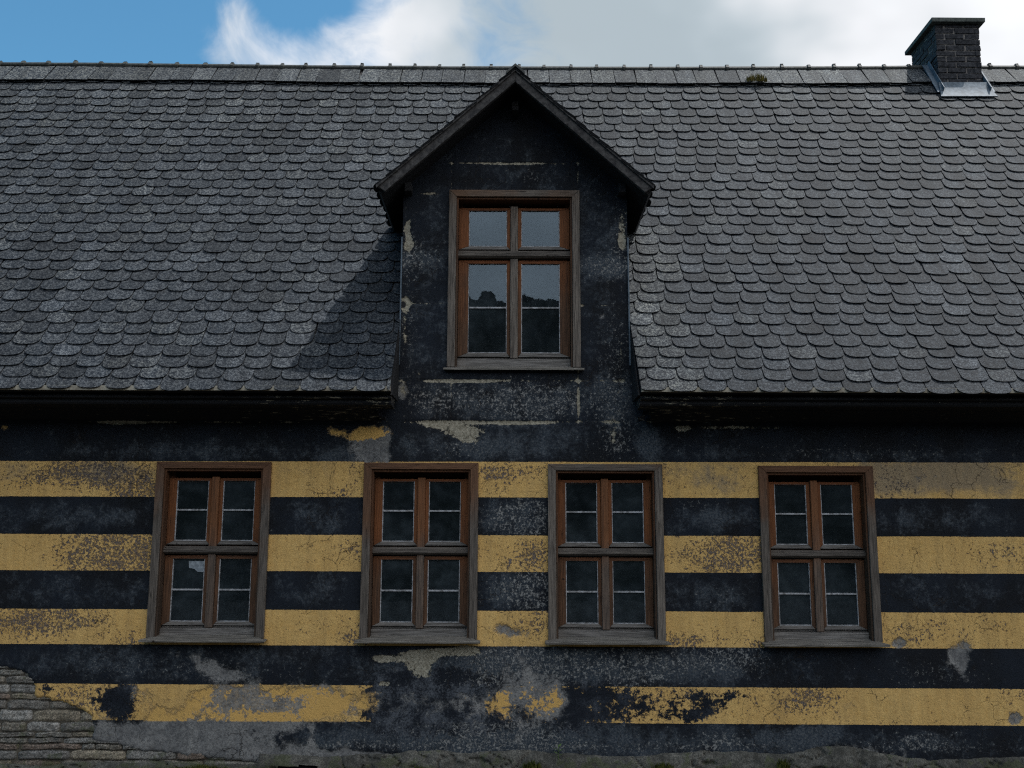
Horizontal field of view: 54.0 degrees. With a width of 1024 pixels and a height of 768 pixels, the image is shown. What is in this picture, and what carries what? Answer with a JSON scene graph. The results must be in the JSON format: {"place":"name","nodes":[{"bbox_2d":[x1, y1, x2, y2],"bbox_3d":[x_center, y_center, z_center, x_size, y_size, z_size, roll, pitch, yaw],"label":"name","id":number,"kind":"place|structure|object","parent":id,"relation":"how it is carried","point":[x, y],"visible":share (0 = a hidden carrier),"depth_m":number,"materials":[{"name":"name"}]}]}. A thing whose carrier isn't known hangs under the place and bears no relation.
{"place":"outdoors","nodes":[
{"label":"outdoors","id":0,"kind":"place"},
{"bbox_2d":[0,0,1023,66],"label":"sky","id":1,"kind":"structure","parent":0,"point":[578,33],"materials":[{"name":"blue"}]},
{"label":"ground","id":2,"kind":"structure","parent":0,"visible":0},
{"bbox_2d":[0,17,1023,767],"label":"house","id":3,"kind":"structure","parent":2,"relation":"on","point":[480,417],"depth_m":8.44,"materials":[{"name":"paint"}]},
{"bbox_2d":[166,764,227,767],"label":"weed tuft","id":4,"kind":"object","parent":3,"relation":"attached to","point":[203,766],"visible":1,"depth_m":7.92,"materials":[{"name":"green plant"}]},
{"bbox_2d":[138,462,271,642],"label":"window","id":5,"kind":"structure","parent":3,"relation":"in","point":[226,547],"depth_m":8.37,"materials":[{"name":"brown wood"}]},
{"bbox_2d":[354,463,479,643],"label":"window","id":6,"kind":"structure","parent":3,"relation":"in","point":[419,555],"depth_m":8.38,"materials":[{"name":"brown wood"}]},
{"bbox_2d":[443,190,583,369],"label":"window","id":7,"kind":"structure","parent":3,"relation":"in","point":[514,277],"depth_m":8.80,"materials":[{"name":"brown wood"}]},
{"bbox_2d":[522,759,541,767],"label":"weed tuft","id":8,"kind":"object","parent":3,"relation":"attached to","point":[531,764],"visible":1,"depth_m":7.88,"materials":[{"name":"green plant"}]},
{"bbox_2d":[545,464,670,644],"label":"window","id":9,"kind":"structure","parent":3,"relation":"in","point":[606,566],"depth_m":8.38,"materials":[{"name":"brown wood"}]},
{"bbox_2d":[651,762,673,767],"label":"weed tuft","id":10,"kind":"object","parent":3,"relation":"attached to","point":[667,765],"visible":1,"depth_m":7.89,"materials":[{"name":"green plant"}]},
{"bbox_2d":[746,72,766,81],"bbox_3d":[2.824,-3.543,11.596,0.254,0.122,0.143,0,-10,0],"label":"moss tuft","id":11,"kind":"object","parent":3,"relation":"on","point":[759,78],"visible":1,"depth_m":11.57,"materials":[{"name":"green plant"}]},
{"bbox_2d":[777,756,790,767],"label":"weed tuft","id":12,"kind":"object","parent":3,"relation":"attached to","point":[782,764],"visible":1,"depth_m":7.89,"materials":[{"name":"green plant"}]},
{"bbox_2d":[758,466,890,646],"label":"window","id":13,"kind":"structure","parent":3,"relation":"in","point":[801,550],"depth_m":8.37,"materials":[{"name":"brown wood"}]}
]}

